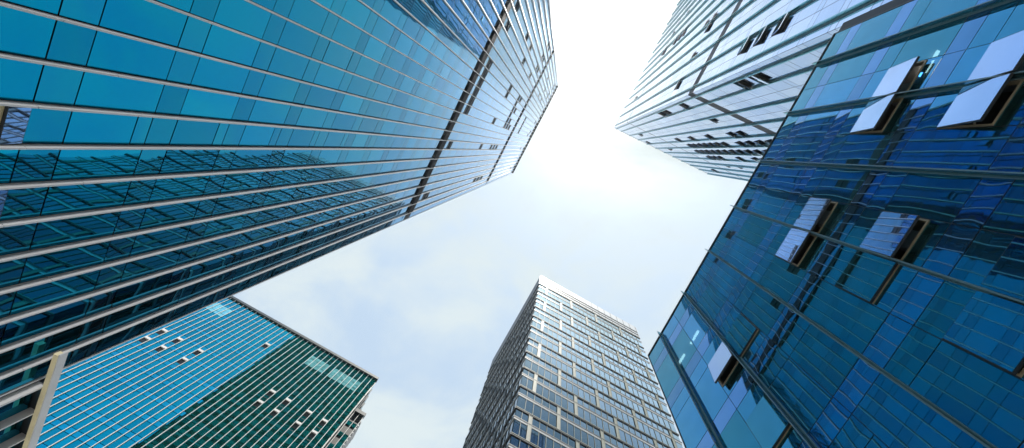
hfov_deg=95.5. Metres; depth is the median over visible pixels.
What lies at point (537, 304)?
window
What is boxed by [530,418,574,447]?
window
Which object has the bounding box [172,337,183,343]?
open window
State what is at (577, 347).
window
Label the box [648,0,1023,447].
glass building
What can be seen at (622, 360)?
window
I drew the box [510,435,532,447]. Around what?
window
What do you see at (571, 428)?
window
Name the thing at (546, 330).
window
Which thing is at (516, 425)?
window
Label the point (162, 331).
open window
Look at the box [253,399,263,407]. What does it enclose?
open window
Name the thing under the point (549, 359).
window
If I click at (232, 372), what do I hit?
glass tower
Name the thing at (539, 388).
window
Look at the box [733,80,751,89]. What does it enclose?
open window
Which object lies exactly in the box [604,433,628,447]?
window
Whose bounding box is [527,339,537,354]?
window
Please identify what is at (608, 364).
window
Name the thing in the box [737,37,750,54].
open window
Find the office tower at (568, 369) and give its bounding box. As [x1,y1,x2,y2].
[463,276,682,447]
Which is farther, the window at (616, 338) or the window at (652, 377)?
the window at (616, 338)
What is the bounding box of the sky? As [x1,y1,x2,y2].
[233,0,747,447]
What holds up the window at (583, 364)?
in the office tower at (568, 369)
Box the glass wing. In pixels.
[0,351,68,447]
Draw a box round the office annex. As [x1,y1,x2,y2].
[326,408,366,447]
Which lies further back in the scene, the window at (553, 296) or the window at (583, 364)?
the window at (553, 296)
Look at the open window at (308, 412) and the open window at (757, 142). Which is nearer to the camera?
the open window at (757, 142)
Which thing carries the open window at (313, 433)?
in the glass tower at (232, 372)
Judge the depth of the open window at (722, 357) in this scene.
18.99 m
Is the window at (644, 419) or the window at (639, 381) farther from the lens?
the window at (639, 381)
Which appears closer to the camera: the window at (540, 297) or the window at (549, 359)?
the window at (549, 359)
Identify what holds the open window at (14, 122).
in the glass tower at (164, 162)
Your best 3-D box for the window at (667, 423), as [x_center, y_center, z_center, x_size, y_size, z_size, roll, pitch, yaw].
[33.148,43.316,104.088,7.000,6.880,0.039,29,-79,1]
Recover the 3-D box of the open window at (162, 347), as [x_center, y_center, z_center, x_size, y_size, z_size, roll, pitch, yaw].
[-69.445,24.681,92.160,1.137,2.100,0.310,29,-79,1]
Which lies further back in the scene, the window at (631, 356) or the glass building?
the window at (631, 356)
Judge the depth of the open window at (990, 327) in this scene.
9.72 m
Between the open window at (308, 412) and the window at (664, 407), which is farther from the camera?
the window at (664, 407)
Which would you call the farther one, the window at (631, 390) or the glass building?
the window at (631, 390)
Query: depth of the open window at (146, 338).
92.42 m
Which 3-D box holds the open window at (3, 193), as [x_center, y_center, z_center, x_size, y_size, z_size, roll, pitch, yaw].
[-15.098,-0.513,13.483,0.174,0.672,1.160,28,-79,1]
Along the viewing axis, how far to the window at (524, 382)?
89.63 m
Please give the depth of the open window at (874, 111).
16.95 m
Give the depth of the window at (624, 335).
147.74 m
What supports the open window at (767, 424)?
in the glass building
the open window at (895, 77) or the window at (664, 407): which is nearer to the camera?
the open window at (895, 77)
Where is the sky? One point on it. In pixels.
(424, 303)
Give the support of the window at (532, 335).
in the office tower at (568, 369)
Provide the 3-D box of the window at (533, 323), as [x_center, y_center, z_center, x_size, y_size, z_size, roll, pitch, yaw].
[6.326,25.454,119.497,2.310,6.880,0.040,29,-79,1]
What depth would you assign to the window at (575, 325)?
133.39 m
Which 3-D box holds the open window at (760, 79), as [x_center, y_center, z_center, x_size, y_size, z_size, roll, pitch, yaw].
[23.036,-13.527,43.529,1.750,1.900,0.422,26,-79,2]
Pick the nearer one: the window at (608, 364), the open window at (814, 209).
the open window at (814, 209)
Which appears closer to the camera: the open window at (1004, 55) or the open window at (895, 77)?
the open window at (1004, 55)
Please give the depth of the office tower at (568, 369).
104.25 m
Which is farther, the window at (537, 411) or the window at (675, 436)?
the window at (675, 436)
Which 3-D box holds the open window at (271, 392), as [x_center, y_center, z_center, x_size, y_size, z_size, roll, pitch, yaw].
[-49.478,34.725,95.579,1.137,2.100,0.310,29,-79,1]
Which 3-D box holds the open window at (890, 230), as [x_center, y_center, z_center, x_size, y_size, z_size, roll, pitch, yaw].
[11.160,0.302,13.736,0.480,1.860,1.310,26,-79,2]
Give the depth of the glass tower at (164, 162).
21.57 m
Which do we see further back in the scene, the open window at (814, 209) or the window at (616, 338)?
the window at (616, 338)
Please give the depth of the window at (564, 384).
96.78 m
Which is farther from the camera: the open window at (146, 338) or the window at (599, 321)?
the window at (599, 321)
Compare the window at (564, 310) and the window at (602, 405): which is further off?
the window at (564, 310)
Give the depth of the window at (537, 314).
126.21 m
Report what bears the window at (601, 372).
in the office tower at (568, 369)
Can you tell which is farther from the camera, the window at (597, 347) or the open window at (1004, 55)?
the window at (597, 347)
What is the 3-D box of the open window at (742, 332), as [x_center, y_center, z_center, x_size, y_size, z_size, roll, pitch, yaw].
[9.395,4.539,19.017,0.260,1.860,1.320,26,-79,2]
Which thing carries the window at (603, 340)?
in the office tower at (568, 369)
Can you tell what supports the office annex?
on the ground
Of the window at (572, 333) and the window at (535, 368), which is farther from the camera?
the window at (572, 333)
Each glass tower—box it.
[0,0,557,396]
[36,296,378,447]
[614,0,891,180]
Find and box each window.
[0,106,31,144]
[0,190,7,217]
[139,336,151,342]
[155,345,167,351]
[156,329,167,334]
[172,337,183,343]
[177,357,188,363]
[193,349,203,355]
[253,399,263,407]
[266,389,275,396]
[269,408,279,416]
[281,398,291,405]
[292,421,301,428]
[303,410,311,417]
[308,430,317,438]
[319,418,327,426]
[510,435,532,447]
[512,409,527,438]
[517,387,556,426]
[521,369,533,389]
[524,353,557,383]
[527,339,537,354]
[530,327,557,351]
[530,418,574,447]
[532,316,540,328]
[534,307,558,327]
[536,299,543,308]
[536,376,573,412]
[537,291,559,309]
[540,345,571,374]
[543,322,570,345]
[546,304,570,324]
[547,289,569,306]
[561,372,595,404]
[561,409,600,447]
[562,304,585,323]
[562,322,588,344]
[562,344,591,370]
[572,302,594,320]
[573,319,598,339]
[574,339,602,363]
[576,365,608,394]
[577,398,615,436]
[588,319,612,338]
[590,337,617,360]
[594,361,625,389]
[597,316,619,333]
[598,392,634,426]
[600,333,626,354]
[604,355,634,381]
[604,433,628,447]
[610,383,644,414]
[613,332,638,352]
[617,420,653,447]
[619,353,647,376]
[621,329,642,346]
[626,379,658,407]
[627,348,650,368]
[635,372,662,396]
[635,412,673,447]
[644,402,676,432]
[648,369,656,381]
[659,397,668,412]
[672,433,682,447]
[708,342,738,386]
[724,313,758,356]
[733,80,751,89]
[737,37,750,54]
[746,393,791,447]
[748,74,769,83]
[753,26,768,45]
[754,141,764,146]
[771,13,789,36]
[775,228,816,265]
[794,197,837,232]
[835,250,899,303]
[850,94,902,133]
[859,211,929,260]
[872,56,926,96]
[937,73,1023,128]
[942,291,1023,377]
[968,30,1023,79]
[980,236,1023,300]
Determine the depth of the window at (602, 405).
96.50 m
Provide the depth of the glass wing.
18.29 m
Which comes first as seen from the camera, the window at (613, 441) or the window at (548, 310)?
the window at (613, 441)
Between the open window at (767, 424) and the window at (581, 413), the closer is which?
the open window at (767, 424)
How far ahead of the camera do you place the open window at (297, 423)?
91.57 m
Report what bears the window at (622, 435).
in the office tower at (568, 369)
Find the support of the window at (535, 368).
in the office tower at (568, 369)
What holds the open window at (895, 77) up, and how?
in the glass building
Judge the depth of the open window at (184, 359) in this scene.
92.25 m
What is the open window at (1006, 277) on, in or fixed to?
in the glass building
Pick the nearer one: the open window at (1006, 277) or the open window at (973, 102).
the open window at (1006, 277)
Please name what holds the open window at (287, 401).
in the glass tower at (232, 372)
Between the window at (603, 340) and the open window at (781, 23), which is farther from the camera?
the window at (603, 340)
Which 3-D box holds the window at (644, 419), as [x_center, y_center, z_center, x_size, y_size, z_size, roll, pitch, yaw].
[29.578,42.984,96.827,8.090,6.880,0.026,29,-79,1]
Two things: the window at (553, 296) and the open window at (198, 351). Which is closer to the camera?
the open window at (198, 351)
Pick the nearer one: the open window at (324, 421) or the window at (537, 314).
the open window at (324, 421)
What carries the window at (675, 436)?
in the office tower at (568, 369)
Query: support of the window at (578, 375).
in the office tower at (568, 369)
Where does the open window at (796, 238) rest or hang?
in the glass building
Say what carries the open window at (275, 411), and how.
in the glass tower at (232, 372)
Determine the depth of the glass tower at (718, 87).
62.51 m
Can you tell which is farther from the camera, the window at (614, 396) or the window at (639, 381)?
the window at (639, 381)
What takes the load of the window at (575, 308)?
in the office tower at (568, 369)
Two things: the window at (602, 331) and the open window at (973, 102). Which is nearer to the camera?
the open window at (973, 102)
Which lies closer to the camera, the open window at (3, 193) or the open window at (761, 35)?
the open window at (3, 193)
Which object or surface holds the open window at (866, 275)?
in the glass building

